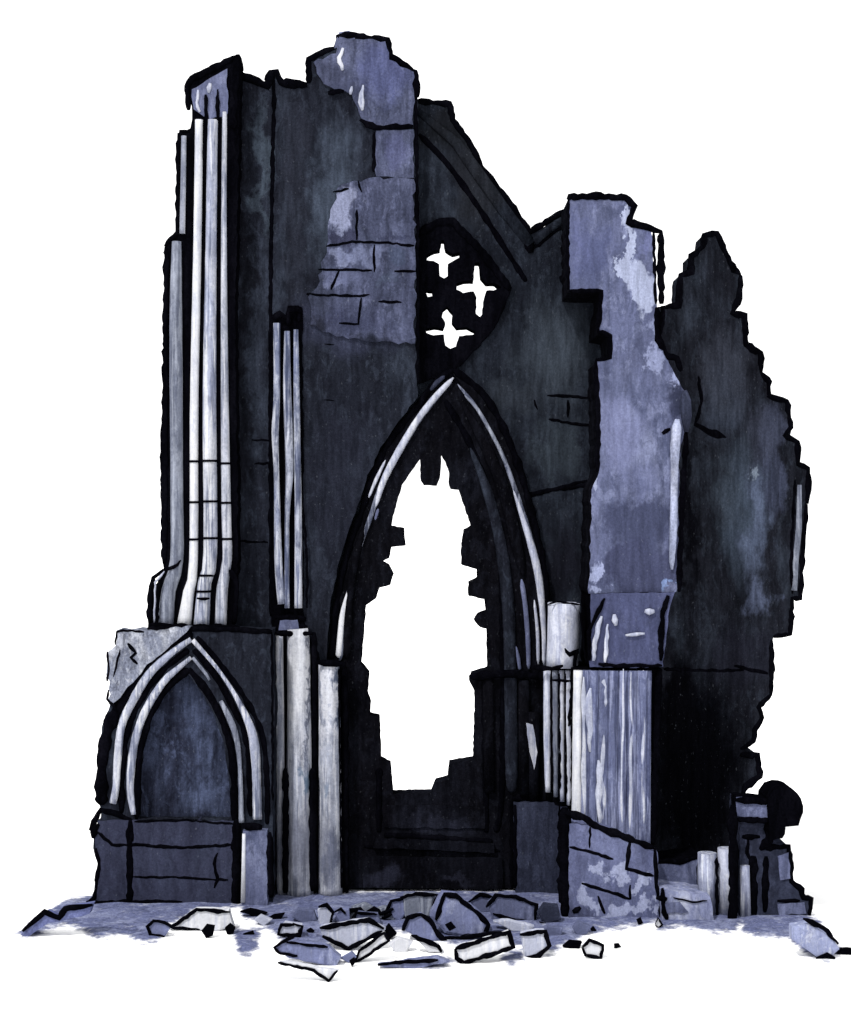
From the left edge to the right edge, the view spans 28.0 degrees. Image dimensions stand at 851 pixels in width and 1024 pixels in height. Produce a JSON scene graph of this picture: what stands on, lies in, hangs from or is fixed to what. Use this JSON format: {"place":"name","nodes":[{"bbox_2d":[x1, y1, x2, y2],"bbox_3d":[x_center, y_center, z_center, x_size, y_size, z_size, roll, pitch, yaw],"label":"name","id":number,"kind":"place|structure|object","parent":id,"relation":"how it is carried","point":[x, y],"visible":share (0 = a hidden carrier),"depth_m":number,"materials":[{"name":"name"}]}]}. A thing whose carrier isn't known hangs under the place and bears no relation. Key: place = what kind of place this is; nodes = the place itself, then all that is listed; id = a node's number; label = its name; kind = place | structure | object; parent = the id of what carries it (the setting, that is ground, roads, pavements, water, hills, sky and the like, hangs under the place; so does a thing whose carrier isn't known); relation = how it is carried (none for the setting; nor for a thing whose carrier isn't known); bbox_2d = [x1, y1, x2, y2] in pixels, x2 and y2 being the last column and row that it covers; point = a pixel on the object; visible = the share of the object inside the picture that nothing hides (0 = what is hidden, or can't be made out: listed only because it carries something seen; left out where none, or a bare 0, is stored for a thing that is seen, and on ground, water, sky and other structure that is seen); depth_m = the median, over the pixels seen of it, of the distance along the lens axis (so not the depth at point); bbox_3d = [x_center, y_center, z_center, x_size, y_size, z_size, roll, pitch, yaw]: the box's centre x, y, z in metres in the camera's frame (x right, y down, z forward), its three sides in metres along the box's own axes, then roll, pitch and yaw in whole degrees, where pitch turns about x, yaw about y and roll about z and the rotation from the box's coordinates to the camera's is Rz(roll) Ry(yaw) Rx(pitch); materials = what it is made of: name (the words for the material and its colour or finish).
{"place":"outdoors","nodes":[
{"label":"outdoors","id":0,"kind":"place"},
{"bbox_2d":[0,514,850,1023],"bbox_3d":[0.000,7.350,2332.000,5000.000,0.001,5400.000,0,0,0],"label":"ground","id":1,"kind":"structure","parent":0,"point":[72,594],"depth_m":44.88,"materials":[{"name":"white"}]},
{"bbox_2d":[170,907,234,930],"bbox_3d":[-3.934,7.140,30.045,1.143,0.419,0.358,0,0,0],"label":"fallen stone","id":2,"kind":"object","parent":1,"relation":"on","point":[200,918],"visible":0.88,"depth_m":29.91,"materials":[{"name":"white stone"}]},
{"bbox_2d":[202,924,214,937],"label":"fallen stone","id":3,"kind":"object","parent":1,"relation":"on","point":[207,930],"visible":1,"depth_m":29.41,"materials":[{"name":"black stone"}]},
{"bbox_2d":[278,960,338,981],"bbox_3d":[-1.832,7.195,26.762,0.964,0.330,0.200,0,0,0],"label":"fallen stone","id":4,"kind":"object","parent":1,"relation":"on","point":[327,974],"visible":1,"depth_m":26.71,"materials":[{"name":"white stone"}]},
{"bbox_2d":[317,903,334,923],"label":"fallen stone","id":5,"kind":"object","parent":1,"relation":"on","point":[326,912],"visible":0.91,"depth_m":30.26,"materials":[{"name":"white stone"}]},
{"bbox_2d":[341,951,355,962],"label":"fallen stone","id":6,"kind":"object","parent":1,"relation":"on","point":[347,957],"visible":0.84,"depth_m":27.80,"materials":[{"name":"stone"}]},
{"bbox_2d":[349,957,355,965],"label":"pebble","id":7,"kind":"object","parent":1,"relation":"on","point":[352,961],"visible":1,"depth_m":27.55,"materials":[{"name":"black stone"}]},
{"bbox_2d":[355,931,389,961],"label":"fallen stone","id":8,"kind":"object","parent":1,"relation":"on","point":[376,943],"visible":0.99,"depth_m":27.81,"materials":[{"name":"white stone"}]},
{"bbox_2d":[389,936,412,951],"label":"fallen stone","id":9,"kind":"object","parent":1,"relation":"on","point":[399,944],"visible":0.98,"depth_m":28.50,"materials":[{"name":"white stone"}]},
{"bbox_2d":[402,912,446,940],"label":"fallen stone","id":10,"kind":"object","parent":1,"relation":"on","point":[419,924],"visible":0.98,"depth_m":29.19,"materials":[{"name":"stone"}]},
{"bbox_2d":[86,31,811,919],"bbox_3d":[0.688,-0.894,32.988,14.220,16.764,4.881,0,0,0],"label":"abbey ruin","id":11,"kind":"object","parent":1,"relation":"on","point":[598,431],"visible":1,"depth_m":32.88,"materials":[{"name":"stone"}]},
{"bbox_2d":[486,892,538,919],"bbox_3d":[1.551,7.099,30.778,0.953,0.531,0.414,0,0,0],"label":"fallen stone","id":12,"kind":"object","parent":1,"relation":"on","point":[509,906],"visible":0.87,"depth_m":30.61,"materials":[{"name":"stone"}]},
{"bbox_2d":[537,902,560,922],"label":"fallen stone","id":13,"kind":"object","parent":1,"relation":"on","point":[547,912],"visible":0.83,"depth_m":30.38,"materials":[{"name":"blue stone"}]},
{"bbox_2d":[581,938,603,958],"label":"fallen stone","id":14,"kind":"object","parent":1,"relation":"on","point":[592,948],"visible":1,"depth_m":28.07,"materials":[{"name":"white stone"}]},
{"bbox_2d":[614,943,620,948],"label":"pebble","id":15,"kind":"object","parent":1,"relation":"on","point":[617,945],"visible":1,"depth_m":28.72,"materials":[{"name":"black stone"}]},
{"bbox_2d":[726,780,813,918],"bbox_3d":[6.238,6.235,31.394,1.629,2.527,1.412,0,0,0],"label":"pier stump","id":16,"kind":"object","parent":1,"relation":"on","point":[760,864],"visible":0.96,"depth_m":30.97,"materials":[{"name":"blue stone"}]},
{"bbox_2d":[834,947,850,954],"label":"fallen stone","id":17,"kind":"object","parent":1,"relation":"on","point":[845,950],"visible":0.88,"depth_m":28.30,"materials":[{"name":"black stone"}]},
{"bbox_2d":[0,0,850,513],"label":"sky","id":18,"kind":"structure","parent":0,"point":[732,118],"materials":[{"name":"white"}]},
{"bbox_2d":[4,888,850,974],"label":"gravel","id":19,"kind":"structure","parent":0,"point":[112,924],"depth_m":30.02,"materials":[{"name":"white gravel"}]},
{"bbox_2d":[21,901,94,936],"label":"fallen stone","id":20,"kind":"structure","parent":19,"relation":"on","point":[42,918],"depth_m":29.46,"materials":[{"name":"stone"}]},
{"bbox_2d":[146,919,199,936],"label":"fallen stone","id":21,"kind":"object","parent":19,"relation":"on","point":[158,927],"visible":1,"depth_m":29.44,"materials":[{"name":"stone"}]},
{"bbox_2d":[225,923,235,934],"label":"fallen stone","id":22,"kind":"object","parent":19,"relation":"on","point":[229,928],"visible":1,"depth_m":29.64,"materials":[{"name":"black stone"}]},
{"bbox_2d":[243,930,253,934],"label":"fallen stone","id":23,"kind":"object","parent":19,"relation":"on","point":[250,932],"visible":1,"depth_m":29.53,"materials":[{"name":"black stone"}]},
{"bbox_2d":[240,908,267,916],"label":"fallen stone","id":24,"kind":"object","parent":19,"relation":"on","point":[253,912],"visible":0.9,"depth_m":30.86,"materials":[{"name":"black stone"}]},
{"bbox_2d":[255,914,271,925],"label":"fallen stone","id":25,"kind":"object","parent":19,"relation":"on","point":[262,920],"visible":1,"depth_m":30.26,"materials":[{"name":"white stone"}]},
{"bbox_2d":[269,912,284,918],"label":"fallen stone","id":26,"kind":"object","parent":19,"relation":"on","point":[277,916],"visible":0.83,"depth_m":30.62,"materials":[{"name":"black stone"}]},
{"bbox_2d":[277,920,303,937],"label":"fallen stone","id":27,"kind":"object","parent":19,"relation":"on","point":[286,928],"visible":0.93,"depth_m":29.33,"materials":[{"name":"white stone"}]},
{"bbox_2d":[291,907,316,921],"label":"fallen stone","id":28,"kind":"object","parent":19,"relation":"on","point":[301,914],"visible":0.98,"depth_m":30.50,"materials":[{"name":"stone"}]},
{"bbox_2d":[273,932,340,965],"bbox_3d":[-1.917,7.067,27.701,1.099,0.558,0.290,0,0,0],"label":"fallen stone","id":29,"kind":"object","parent":19,"relation":"on","point":[318,952],"visible":1,"depth_m":27.60,"materials":[{"name":"stone"}]},
{"bbox_2d":[306,927,313,932],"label":"pebble","id":30,"kind":"object","parent":19,"relation":"on","point":[310,930],"visible":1,"depth_m":29.64,"materials":[{"name":"black stone"}]},
{"bbox_2d":[334,907,349,921],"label":"fallen stone","id":31,"kind":"object","parent":19,"relation":"on","point":[343,914],"visible":0.88,"depth_m":30.38,"materials":[{"name":"stone"}]},
{"bbox_2d":[320,917,385,950],"bbox_3d":[-1.224,7.067,28.732,1.102,0.572,0.362,0,0,0],"label":"fallen stone","id":32,"kind":"object","parent":19,"relation":"on","point":[349,935],"visible":0.98,"depth_m":28.60,"materials":[{"name":"white stone"}]},
{"bbox_2d":[351,910,380,922],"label":"fallen stone","id":33,"kind":"object","parent":19,"relation":"on","point":[364,914],"visible":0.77,"depth_m":30.26,"materials":[{"name":"grey stone"}]},
{"bbox_2d":[349,902,393,919],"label":"fallen stone","id":34,"kind":"object","parent":19,"relation":"on","point":[383,913],"visible":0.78,"depth_m":30.59,"materials":[{"name":"black stone"}]},
{"bbox_2d":[384,923,396,938],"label":"fallen stone","id":35,"kind":"object","parent":19,"relation":"on","point":[390,931],"visible":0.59,"depth_m":29.30,"materials":[{"name":"black stone"}]},
{"bbox_2d":[385,897,404,919],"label":"fallen stone","id":36,"kind":"object","parent":19,"relation":"on","point":[397,906],"visible":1,"depth_m":30.61,"materials":[{"name":"stone"}]},
{"bbox_2d":[377,954,448,967],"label":"fallen stone","id":37,"kind":"object","parent":19,"relation":"on","point":[420,962],"visible":1,"depth_m":27.45,"materials":[{"name":"stone"}]},
{"bbox_2d":[400,892,437,916],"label":"fallen stone","id":38,"kind":"object","parent":19,"relation":"on","point":[418,902],"visible":0.78,"depth_m":30.61,"materials":[{"name":"grey stone"}]},
{"bbox_2d":[411,934,444,952],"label":"fallen stone","id":39,"kind":"object","parent":19,"relation":"on","point":[428,945],"visible":1,"depth_m":28.37,"materials":[{"name":"white stone"}]},
{"bbox_2d":[430,890,490,935],"bbox_3d":[0.598,6.958,29.712,1.053,0.799,0.603,0,0,0],"label":"fallen stone","id":40,"kind":"object","parent":19,"relation":"on","point":[461,914],"visible":1,"depth_m":29.45,"materials":[{"name":"stone"}]},
{"bbox_2d":[445,921,455,930],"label":"fallen stone","id":41,"kind":"object","parent":40,"relation":"on","point":[450,925],"visible":1,"depth_m":29.25,"materials":[{"name":"black stone"}]},
{"bbox_2d":[445,930,501,939],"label":"fallen stone","id":42,"kind":"object","parent":19,"relation":"on","point":[476,935],"visible":0.74,"depth_m":29.21,"materials":[{"name":"stone"}]},
{"bbox_2d":[468,892,492,911],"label":"fallen stone","id":43,"kind":"object","parent":19,"relation":"on","point":[479,901],"visible":0.79,"depth_m":31.23,"materials":[{"name":"stone"}]},
{"bbox_2d":[454,929,515,963],"bbox_3d":[0.966,7.093,27.890,1.006,0.593,0.303,0,0,0],"label":"fallen stone","id":44,"kind":"object","parent":19,"relation":"on","point":[486,947],"visible":1,"depth_m":27.77,"materials":[{"name":"white stone"}]},
{"bbox_2d":[493,918,533,930],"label":"fallen stone","id":45,"kind":"object","parent":19,"relation":"on","point":[511,924],"visible":0.92,"depth_m":29.80,"materials":[{"name":"white stone"}]},
{"bbox_2d":[520,928,551,957],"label":"fallen stone","id":46,"kind":"object","parent":19,"relation":"on","point":[536,942],"visible":1,"depth_m":28.14,"materials":[{"name":"white stone"}]},
{"bbox_2d":[541,924,562,935],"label":"fallen stone","id":47,"kind":"object","parent":19,"relation":"on","point":[553,929],"visible":0.73,"depth_m":29.47,"materials":[{"name":"stone"}]},
{"bbox_2d":[563,939,581,948],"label":"fallen stone","id":48,"kind":"object","parent":19,"relation":"on","point":[573,944],"visible":1,"depth_m":28.71,"materials":[{"name":"black stone"}]},
{"bbox_2d":[572,920,589,934],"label":"fallen stone","id":49,"kind":"object","parent":19,"relation":"on","point":[579,927],"visible":1,"depth_m":29.58,"materials":[{"name":"stone"}]},
{"bbox_2d":[636,917,642,924],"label":"pebble","id":50,"kind":"object","parent":19,"relation":"on","point":[639,921],"visible":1,"depth_m":30.33,"materials":[{"name":"black stone"}]},
{"bbox_2d":[655,917,662,927],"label":"pebble","id":51,"kind":"object","parent":19,"relation":"on","point":[658,923],"visible":1,"depth_m":30.12,"materials":[{"name":"stone"}]},
{"bbox_2d":[789,918,838,958],"bbox_3d":[6.414,7.005,28.169,0.786,0.690,0.362,0,0,0],"label":"fallen stone","id":52,"kind":"object","parent":19,"relation":"on","point":[808,934],"visible":1,"depth_m":28.04,"materials":[{"name":"stone"}]}
]}

